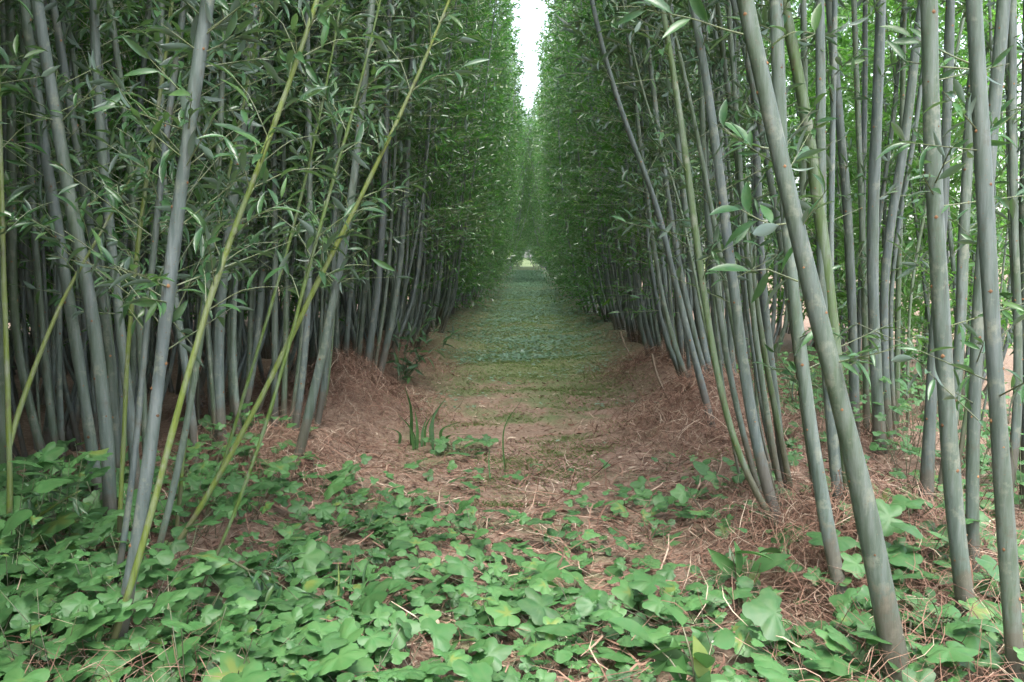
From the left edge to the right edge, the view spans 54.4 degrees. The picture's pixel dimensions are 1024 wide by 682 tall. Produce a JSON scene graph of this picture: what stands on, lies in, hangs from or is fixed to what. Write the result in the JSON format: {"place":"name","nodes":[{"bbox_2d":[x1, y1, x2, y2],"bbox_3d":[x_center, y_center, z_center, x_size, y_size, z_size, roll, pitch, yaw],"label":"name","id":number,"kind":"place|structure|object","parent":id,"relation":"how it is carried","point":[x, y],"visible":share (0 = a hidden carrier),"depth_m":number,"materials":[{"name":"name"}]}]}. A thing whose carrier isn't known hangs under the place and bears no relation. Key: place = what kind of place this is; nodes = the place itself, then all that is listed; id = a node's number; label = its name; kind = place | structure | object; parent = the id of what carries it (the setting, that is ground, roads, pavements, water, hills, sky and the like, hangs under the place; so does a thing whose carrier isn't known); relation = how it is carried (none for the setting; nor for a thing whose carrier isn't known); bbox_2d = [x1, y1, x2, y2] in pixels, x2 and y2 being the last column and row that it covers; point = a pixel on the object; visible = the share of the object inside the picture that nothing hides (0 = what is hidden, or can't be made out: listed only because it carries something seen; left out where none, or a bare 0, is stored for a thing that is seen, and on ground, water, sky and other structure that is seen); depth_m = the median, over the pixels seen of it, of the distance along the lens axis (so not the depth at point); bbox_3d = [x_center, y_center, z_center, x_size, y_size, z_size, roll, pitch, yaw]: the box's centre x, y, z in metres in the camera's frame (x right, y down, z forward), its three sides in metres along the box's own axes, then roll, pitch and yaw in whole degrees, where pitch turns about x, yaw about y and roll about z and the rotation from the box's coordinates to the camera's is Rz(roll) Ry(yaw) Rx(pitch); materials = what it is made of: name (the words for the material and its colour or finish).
{"place":"outdoors","nodes":[
{"label":"outdoors","id":0,"kind":"place"},
{"bbox_2d":[2,258,1023,681],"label":"ground","id":1,"kind":"structure","parent":0,"point":[526,430],"depth_m":4.90,"materials":[{"name":"brown soil"}]},
{"bbox_2d":[0,54,60,225],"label":"willow clump","id":2,"kind":"object","parent":1,"relation":"on","point":[48,72],"visible":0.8,"depth_m":2.76,"materials":[{"name":"green plant"}]},
{"bbox_2d":[0,0,84,473],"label":"willow clump","id":3,"kind":"object","parent":1,"relation":"on","point":[57,431],"visible":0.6,"depth_m":4.08,"materials":[{"name":"green plant"}]},
{"bbox_2d":[0,1,98,407],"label":"willow clump","id":4,"kind":"object","parent":1,"relation":"on","point":[41,391],"visible":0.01,"depth_m":6.08,"materials":[{"name":"green plant"}]},
{"bbox_2d":[0,441,112,578],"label":"leafy weed","id":5,"kind":"object","parent":1,"relation":"on","point":[49,455],"visible":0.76,"depth_m":2.76,"materials":[{"name":"green plant"}]},
{"bbox_2d":[0,0,126,457],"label":"willow clump","id":6,"kind":"object","parent":1,"relation":"on","point":[74,399],"visible":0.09,"depth_m":4.88,"materials":[{"name":"green plant"}]},
{"bbox_2d":[6,12,133,374],"bbox_3d":[-3.766,-2.812,8.129,1.465,6.455,2.047,0,5,2],"label":"willow clump","id":7,"kind":"object","parent":1,"relation":"on","point":[14,363],"depth_m":8.28,"materials":[{"name":"green plant"}]},
{"bbox_2d":[7,3,151,377],"bbox_3d":[-3.765,-2.552,7.695,1.926,6.024,1.567,-1,5,-7],"label":"willow clump","id":8,"kind":"object","parent":1,"relation":"on","point":[32,357],"visible":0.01,"depth_m":8.13,"materials":[{"name":"green plant"}]},
{"bbox_2d":[47,461,117,518],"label":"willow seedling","id":9,"kind":"object","parent":1,"relation":"on","point":[90,465],"visible":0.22,"depth_m":3.21,"materials":[{"name":"green plant"}]},
{"bbox_2d":[0,0,177,554],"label":"young shoot","id":10,"kind":"object","parent":1,"relation":"on","point":[10,428],"visible":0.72,"depth_m":2.79,"materials":[{"name":"green plant"}]},
{"bbox_2d":[0,0,193,417],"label":"willow clump","id":11,"kind":"object","parent":1,"relation":"on","point":[66,362],"visible":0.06,"depth_m":5.72,"materials":[{"name":"green plant"}]},
{"bbox_2d":[0,0,207,548],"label":"willow clump","id":12,"kind":"object","parent":1,"relation":"on","point":[108,385],"visible":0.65,"depth_m":3.34,"materials":[{"name":"green plant"}]},
{"bbox_2d":[37,0,192,380],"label":"willow clump","id":13,"kind":"object","parent":1,"relation":"on","point":[64,334],"visible":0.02,"depth_m":7.26,"materials":[{"name":"green plant"}]},
{"bbox_2d":[4,0,256,450],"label":"willow clump","id":14,"kind":"object","parent":1,"relation":"on","point":[70,434],"visible":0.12,"depth_m":4.92,"materials":[{"name":"green plant"}]},
{"bbox_2d":[84,6,195,367],"bbox_3d":[-3.435,-2.639,8.645,1.567,6.024,1.926,-1,5,-7],"label":"willow clump","id":15,"kind":"object","parent":1,"relation":"on","point":[154,349],"visible":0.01,"depth_m":8.75,"materials":[{"name":"green plant"}]},
{"bbox_2d":[74,0,214,549],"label":"young shoot","id":16,"kind":"object","parent":1,"relation":"on","point":[114,197],"visible":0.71,"depth_m":2.74,"materials":[{"name":"green plant"}]},
{"bbox_2d":[39,0,279,394],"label":"willow clump","id":17,"kind":"object","parent":1,"relation":"on","point":[203,373],"visible":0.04,"depth_m":7.00,"materials":[{"name":"green plant"}]},
{"bbox_2d":[48,0,331,637],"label":"willow clump","id":18,"kind":"object","parent":1,"relation":"on","point":[197,46],"visible":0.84,"depth_m":2.25,"materials":[{"name":"green plant"}]},
{"bbox_2d":[128,9,259,372],"bbox_3d":[-2.744,-2.632,8.174,1.509,6.062,1.872,2,5,17],"label":"willow clump","id":19,"kind":"object","parent":1,"relation":"on","point":[203,355],"visible":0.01,"depth_m":8.10,"materials":[{"name":"green plant"}]},
{"bbox_2d":[159,0,313,540],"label":"young shoot","id":20,"kind":"object","parent":1,"relation":"on","point":[257,62],"visible":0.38,"depth_m":2.98,"materials":[{"name":"green plant"}]},
{"bbox_2d":[115,0,361,464],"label":"willow clump","id":21,"kind":"object","parent":1,"relation":"on","point":[215,380],"visible":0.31,"depth_m":4.52,"materials":[{"name":"green plant"}]},
{"bbox_2d":[192,78,299,358],"bbox_3d":[-2.701,-2.687,9.488,1.399,6.024,1.856,-4,6,-37],"label":"willow clump","id":22,"kind":"object","parent":1,"relation":"on","point":[266,350],"visible":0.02,"depth_m":9.54,"materials":[{"name":"green plant"}]},
{"bbox_2d":[111,0,389,638],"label":"young shoot","id":23,"kind":"object","parent":1,"relation":"on","point":[261,157],"visible":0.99,"depth_m":2.12,"materials":[{"name":"green plant"}]},
{"bbox_2d":[130,0,371,414],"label":"willow clump","id":24,"kind":"object","parent":1,"relation":"on","point":[186,316],"visible":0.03,"depth_m":6.02,"materials":[{"name":"green plant"}]},
{"bbox_2d":[203,0,387,525],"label":"young shoot","id":25,"kind":"object","parent":1,"relation":"on","point":[307,145],"visible":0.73,"depth_m":3.20,"materials":[{"name":"green plant"}]},
{"bbox_2d":[189,0,411,615],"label":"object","id":26,"kind":"object","parent":1,"relation":"on","point":[273,583],"visible":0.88,"depth_m":2.56,"materials":[{"name":"green plant"}]},
{"bbox_2d":[216,0,390,388],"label":"willow clump","id":27,"kind":"object","parent":1,"relation":"on","point":[291,357],"visible":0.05,"depth_m":6.81,"materials":[{"name":"green plant"}]},
{"bbox_2d":[267,77,345,344],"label":"willow clump","id":28,"kind":"object","parent":1,"relation":"on","point":[293,307],"visible":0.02,"depth_m":10.56,"materials":[{"name":"green plant"}]},
{"bbox_2d":[144,0,491,588],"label":"young shoot","id":29,"kind":"object","parent":1,"relation":"on","point":[438,31],"visible":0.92,"depth_m":2.61,"materials":[{"name":"green plant"}]},
{"bbox_2d":[211,0,462,467],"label":"willow clump","id":30,"kind":"object","parent":1,"relation":"on","point":[322,369],"visible":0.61,"depth_m":4.74,"materials":[{"name":"green plant"}]},
{"bbox_2d":[260,5,421,377],"bbox_3d":[-1.325,-2.595,7.614,1.399,6.024,1.856,-2,6,-26],"label":"willow clump","id":31,"kind":"object","parent":1,"relation":"on","point":[312,354],"visible":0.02,"depth_m":7.65,"materials":[{"name":"green plant"}]},
{"bbox_2d":[270,11,412,353],"bbox_3d":[-1.302,-2.730,8.637,1.567,6.024,1.926,1,5,7],"label":"willow clump","id":32,"kind":"object","parent":1,"relation":"on","point":[341,330],"visible":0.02,"depth_m":8.98,"materials":[{"name":"green plant"}]},
{"bbox_2d":[336,546,381,612],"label":"grass tuft","id":33,"kind":"object","parent":1,"relation":"on","point":[364,581],"visible":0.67,"depth_m":2.86,"materials":[{"name":"green plant"}]},
{"bbox_2d":[312,0,437,348],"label":"willow clump","id":34,"kind":"object","parent":1,"relation":"on","point":[370,243],"visible":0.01,"depth_m":9.87,"materials":[{"name":"green plant"}]},
{"bbox_2d":[285,0,487,385],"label":"willow clump","id":35,"kind":"object","parent":1,"relation":"on","point":[408,128],"visible":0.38,"depth_m":6.24,"materials":[{"name":"green plant"}]},
{"bbox_2d":[326,0,503,366],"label":"willow clump","id":36,"kind":"object","parent":1,"relation":"on","point":[344,294],"visible":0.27,"depth_m":7.48,"materials":[{"name":"green plant"}]},
{"bbox_2d":[386,306,460,386],"bbox_3d":[-0.632,0.052,7.087,0.568,0.600,0.241,0,5,1],"label":"willow sapling","id":37,"kind":"object","parent":1,"relation":"on","point":[411,368],"visible":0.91,"depth_m":7.08,"materials":[{"name":"green plant"}]},
{"bbox_2d":[354,0,497,352],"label":"willow clump","id":38,"kind":"object","parent":1,"relation":"on","point":[429,199],"visible":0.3,"depth_m":8.26,"materials":[{"name":"green plant"}]},
{"bbox_2d":[364,0,504,352],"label":"willow clump","id":39,"kind":"object","parent":1,"relation":"on","point":[422,311],"visible":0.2,"depth_m":9.11,"materials":[{"name":"green plant"}]},
{"bbox_2d":[373,0,500,338],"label":"willow clump","id":40,"kind":"object","parent":1,"relation":"on","point":[456,197],"visible":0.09,"depth_m":10.35,"materials":[{"name":"green plant"}]},
{"bbox_2d":[382,388,504,449],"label":"grass tuft","id":41,"kind":"object","parent":1,"relation":"on","point":[414,443],"visible":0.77,"depth_m":5.14,"materials":[{"name":"green plant"}]},
{"bbox_2d":[422,434,498,456],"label":"leafy weed","id":42,"kind":"object","parent":1,"relation":"on","point":[441,446],"visible":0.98,"depth_m":4.99,"materials":[{"name":"green plant"}]},
{"bbox_2d":[411,0,510,327],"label":"clump","id":43,"kind":"object","parent":1,"relation":"on","point":[439,310],"visible":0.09,"depth_m":12.27,"materials":[{"name":"green plant"}]},
{"bbox_2d":[419,0,504,312],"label":"willow clump","id":44,"kind":"object","parent":1,"relation":"on","point":[467,270],"visible":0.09,"depth_m":13.56,"materials":[{"name":"green plant"}]},
{"bbox_2d":[409,0,517,332],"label":"willow clump","id":45,"kind":"object","parent":1,"relation":"on","point":[447,310],"visible":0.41,"depth_m":11.27,"materials":[{"name":"green plant"}]},
{"bbox_2d":[431,1,510,308],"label":"willow clump","id":46,"kind":"object","parent":1,"relation":"on","point":[467,297],"visible":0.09,"depth_m":15.71,"materials":[{"name":"green plant"}]},
{"bbox_2d":[424,0,519,314],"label":"clump","id":47,"kind":"object","parent":1,"relation":"on","point":[495,154],"visible":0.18,"depth_m":14.93,"materials":[{"name":"green plant"}]},
{"bbox_2d":[454,0,523,307],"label":"willow clump","id":48,"kind":"object","parent":1,"relation":"on","point":[506,101],"visible":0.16,"depth_m":16.62,"materials":[{"name":"green plant"}]},
{"bbox_2d":[459,0,519,303],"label":"willow clump","id":49,"kind":"object","parent":1,"relation":"on","point":[493,203],"visible":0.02,"depth_m":17.34,"materials":[{"name":"green plant"}]},
{"bbox_2d":[462,2,523,299],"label":"willow clump","id":50,"kind":"object","parent":1,"relation":"on","point":[517,17],"visible":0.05,"depth_m":19.29,"materials":[{"name":"green plant"}]},
{"bbox_2d":[468,3,519,299],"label":"willow clump","id":51,"kind":"object","parent":1,"relation":"on","point":[504,122],"visible":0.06,"depth_m":18.53,"materials":[{"name":"green plant"}]},
{"bbox_2d":[478,0,529,296],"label":"willow clump","id":52,"kind":"object","parent":1,"relation":"on","point":[515,75],"visible":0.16,"depth_m":20.75,"materials":[{"name":"green plant"}]},
{"bbox_2d":[486,26,524,287],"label":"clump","id":53,"kind":"object","parent":1,"relation":"on","point":[510,137],"visible":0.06,"depth_m":22.91,"materials":[{"name":"green plant"}]},
{"bbox_2d":[486,85,526,286],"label":"willow clump","id":54,"kind":"object","parent":1,"relation":"on","point":[516,180],"visible":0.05,"depth_m":24.87,"materials":[{"name":"green plant"}]},
{"bbox_2d":[490,60,529,287],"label":"willow clump","id":55,"kind":"object","parent":1,"relation":"on","point":[523,123],"visible":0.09,"depth_m":27.18,"materials":[{"name":"green plant"}]},
{"bbox_2d":[0,338,1023,681],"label":"ground cover","id":56,"kind":"object","parent":1,"relation":"on","point":[290,642],"visible":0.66,"depth_m":2.57,"materials":[{"name":"green plant"}]},
{"bbox_2d":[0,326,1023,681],"bbox_3d":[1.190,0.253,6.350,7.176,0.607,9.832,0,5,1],"label":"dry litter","id":57,"kind":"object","parent":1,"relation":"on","point":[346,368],"visible":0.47,"depth_m":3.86,"materials":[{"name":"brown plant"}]},
{"bbox_2d":[299,288,734,507],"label":"grass","id":58,"kind":"structure","parent":1,"relation":"on","point":[583,394],"depth_m":7.34,"materials":[{"name":"green plant"}]},
{"bbox_2d":[500,95,541,279],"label":"willow clump","id":59,"kind":"object","parent":1,"relation":"on","point":[523,195],"visible":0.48,"depth_m":34.15,"materials":[{"name":"green plant"}]},
{"bbox_2d":[504,98,539,267],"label":"willow clump","id":60,"kind":"object","parent":1,"relation":"on","point":[529,113],"visible":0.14,"depth_m":35.09,"materials":[{"name":"green plant"}]},
{"bbox_2d":[403,269,661,442],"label":"creeping plants","id":61,"kind":"object","parent":1,"relation":"on","point":[530,275],"visible":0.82,"depth_m":13.17,"materials":[{"name":"green plant"}]},
{"bbox_2d":[516,99,548,273],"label":"willow clump","id":62,"kind":"object","parent":1,"relation":"on","point":[529,159],"visible":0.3,"depth_m":33.95,"materials":[{"name":"green plant"}]},
{"bbox_2d":[516,98,552,278],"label":"willow clump","id":63,"kind":"object","parent":1,"relation":"on","point":[537,244],"visible":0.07,"depth_m":36.70,"materials":[{"name":"green plant"}]},
{"bbox_2d":[531,34,564,288],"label":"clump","id":64,"kind":"object","parent":1,"relation":"on","point":[545,194],"visible":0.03,"depth_m":25.61,"materials":[{"name":"green plant"}]},
{"bbox_2d":[530,29,568,291],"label":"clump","id":65,"kind":"object","parent":1,"relation":"on","point":[544,170],"visible":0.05,"depth_m":23.58,"materials":[{"name":"green plant"}]},
{"bbox_2d":[526,22,577,297],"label":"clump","id":66,"kind":"object","parent":1,"relation":"on","point":[548,115],"visible":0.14,"depth_m":20.40,"materials":[{"name":"green plant"}]},
{"bbox_2d":[535,29,569,288],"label":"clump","id":67,"kind":"object","parent":1,"relation":"on","point":[547,161],"visible":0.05,"depth_m":22.53,"materials":[{"name":"green plant"}]},
{"bbox_2d":[532,0,590,297],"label":"willow clump","id":68,"kind":"object","parent":1,"relation":"on","point":[548,5],"visible":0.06,"depth_m":18.38,"materials":[{"name":"green plant"}]},
{"bbox_2d":[535,0,587,297],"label":"willow clump","id":69,"kind":"object","parent":1,"relation":"on","point":[553,126],"visible":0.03,"depth_m":19.68,"materials":[{"name":"green plant"}]},
{"bbox_2d":[528,0,610,313],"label":"clump","id":70,"kind":"object","parent":1,"relation":"on","point":[552,130],"visible":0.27,"depth_m":15.69,"materials":[{"name":"green plant"}]},
{"bbox_2d":[540,1,598,305],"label":"willow clump","id":71,"kind":"object","parent":1,"relation":"on","point":[566,281],"visible":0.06,"depth_m":17.68,"materials":[{"name":"green plant"}]},
{"bbox_2d":[543,2,617,306],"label":"willow clump","id":72,"kind":"object","parent":1,"relation":"on","point":[551,16],"visible":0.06,"depth_m":16.57,"materials":[{"name":"green plant"}]},
{"bbox_2d":[540,0,631,313],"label":"clump","id":73,"kind":"object","parent":1,"relation":"on","point":[580,264],"visible":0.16,"depth_m":14.61,"materials":[{"name":"green plant"}]},
{"bbox_2d":[545,0,632,321],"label":"clump","id":74,"kind":"object","parent":1,"relation":"on","point":[573,89],"visible":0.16,"depth_m":13.71,"materials":[{"name":"green plant"}]},
{"bbox_2d":[551,0,632,325],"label":"clump","id":75,"kind":"object","parent":1,"relation":"on","point":[594,249],"visible":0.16,"depth_m":12.68,"materials":[{"name":"green plant"}]},
{"bbox_2d":[551,0,657,330],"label":"clump","id":76,"kind":"object","parent":1,"relation":"on","point":[615,319],"visible":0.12,"depth_m":11.57,"materials":[{"name":"green plant"}]},
{"bbox_2d":[561,0,661,341],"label":"willow clump","id":77,"kind":"object","parent":1,"relation":"on","point":[630,322],"visible":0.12,"depth_m":10.54,"materials":[{"name":"green plant"}]},
{"bbox_2d":[566,0,673,343],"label":"willow clump","id":78,"kind":"object","parent":1,"relation":"on","point":[629,281],"visible":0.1,"depth_m":9.59,"materials":[{"name":"green plant"}]},
{"bbox_2d":[562,0,742,360],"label":"willow clump","id":79,"kind":"object","parent":1,"relation":"on","point":[653,325],"visible":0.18,"depth_m":8.28,"materials":[{"name":"green plant"}]},
{"bbox_2d":[544,0,769,426],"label":"willow clump","id":80,"kind":"object","parent":1,"relation":"on","point":[644,93],"visible":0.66,"depth_m":5.28,"materials":[{"name":"green plant"}]},
{"bbox_2d":[575,0,752,388],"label":"willow clump","id":81,"kind":"object","parent":1,"relation":"on","point":[662,324],"visible":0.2,"depth_m":6.56,"materials":[{"name":"green plant"}]},
{"bbox_2d":[587,0,742,364],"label":"willow clump","id":82,"kind":"object","parent":1,"relation":"on","point":[680,334],"visible":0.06,"depth_m":7.32,"materials":[{"name":"green plant"}]},
{"bbox_2d":[606,603,734,681],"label":"leafy herb","id":83,"kind":"object","parent":1,"relation":"on","point":[672,659],"visible":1,"depth_m":2.19,"materials":[{"name":"green plant"}]},
{"bbox_2d":[596,0,815,531],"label":"willow clump","id":84,"kind":"object","parent":1,"relation":"on","point":[748,255],"visible":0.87,"depth_m":3.60,"materials":[{"name":"green plant"}]},
{"bbox_2d":[627,1,797,345],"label":"willow clump","id":85,"kind":"object","parent":1,"relation":"on","point":[703,227],"visible":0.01,"depth_m":8.79,"materials":[{"name":"green plant"}]},
{"bbox_2d":[661,0,814,374],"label":"willow clump","id":86,"kind":"object","parent":1,"relation":"on","point":[774,303],"visible":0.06,"depth_m":7.72,"materials":[{"name":"green plant"}]},
{"bbox_2d":[707,541,790,611],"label":"leafy herb","id":87,"kind":"object","parent":1,"relation":"on","point":[776,557],"visible":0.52,"depth_m":2.84,"materials":[{"name":"green plant"}]},
{"bbox_2d":[699,39,798,334],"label":"willow clump","id":88,"kind":"object","parent":1,"relation":"on","point":[780,328],"visible":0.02,"depth_m":11.37,"materials":[{"name":"green plant"}]},
{"bbox_2d":[740,0,857,350],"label":"willow clump","id":89,"kind":"object","parent":1,"relation":"on","point":[770,272],"visible":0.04,"depth_m":9.99,"materials":[{"name":"green plant"}]},
{"bbox_2d":[693,0,928,594],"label":"willow clump","id":90,"kind":"object","parent":1,"relation":"on","point":[779,12],"visible":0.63,"depth_m":3.07,"materials":[{"name":"green plant"}]},
{"bbox_2d":[614,0,1023,681],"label":"willow clump","id":91,"kind":"object","parent":1,"relation":"on","point":[984,112],"visible":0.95,"depth_m":2.19,"materials":[{"name":"green plant"}]},
{"bbox_2d":[759,0,919,359],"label":"willow clump","id":92,"kind":"object","parent":1,"relation":"on","point":[797,121],"visible":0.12,"depth_m":8.69,"materials":[{"name":"green plant"}]},
{"bbox_2d":[742,587,942,655],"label":"leafy weed","id":93,"kind":"object","parent":1,"relation":"on","point":[763,610],"visible":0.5,"depth_m":2.36,"materials":[{"name":"green plant"}]},
{"bbox_2d":[785,0,971,378],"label":"willow clump","id":94,"kind":"object","parent":1,"relation":"on","point":[842,40],"visible":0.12,"depth_m":7.48,"materials":[{"name":"green plant"}]},
{"bbox_2d":[796,0,965,453],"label":"willow clump","id":95,"kind":"object","parent":1,"relation":"on","point":[870,313],"visible":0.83,"depth_m":4.99,"materials":[{"name":"green plant"}]},
{"bbox_2d":[812,8,957,354],"bbox_3d":[3.603,-1.731,9.650,1.578,4.058,1.734,1,5,11],"label":"willow clump","id":96,"kind":"object","parent":1,"relation":"on","point":[904,229],"visible":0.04,"depth_m":9.40,"materials":[{"name":"green plant"}]},
{"bbox_2d":[806,494,984,587],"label":"leafy weed","id":97,"kind":"object","parent":1,"relation":"on","point":[890,523],"visible":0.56,"depth_m":2.81,"materials":[{"name":"green plant"}]},
{"bbox_2d":[837,0,1022,398],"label":"willow clump","id":98,"kind":"object","parent":1,"relation":"on","point":[989,24],"visible":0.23,"depth_m":6.47,"materials":[{"name":"green plant"}]},
{"bbox_2d":[887,0,1022,362],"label":"willow clump","id":99,"kind":"object","parent":1,"relation":"on","point":[1020,11],"visible":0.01,"depth_m":8.11,"materials":[{"name":"green plant"}]},
{"bbox_2d":[887,0,1023,517],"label":"willow clump","id":100,"kind":"object","parent":1,"relation":"on","point":[1015,230],"visible":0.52,"depth_m":3.42,"materials":[{"name":"green plant"}]},
{"bbox_2d":[281,0,1022,257],"label":"sky","id":101,"kind":"structure","parent":0,"point":[531,19],"materials":[{"name":"white"}]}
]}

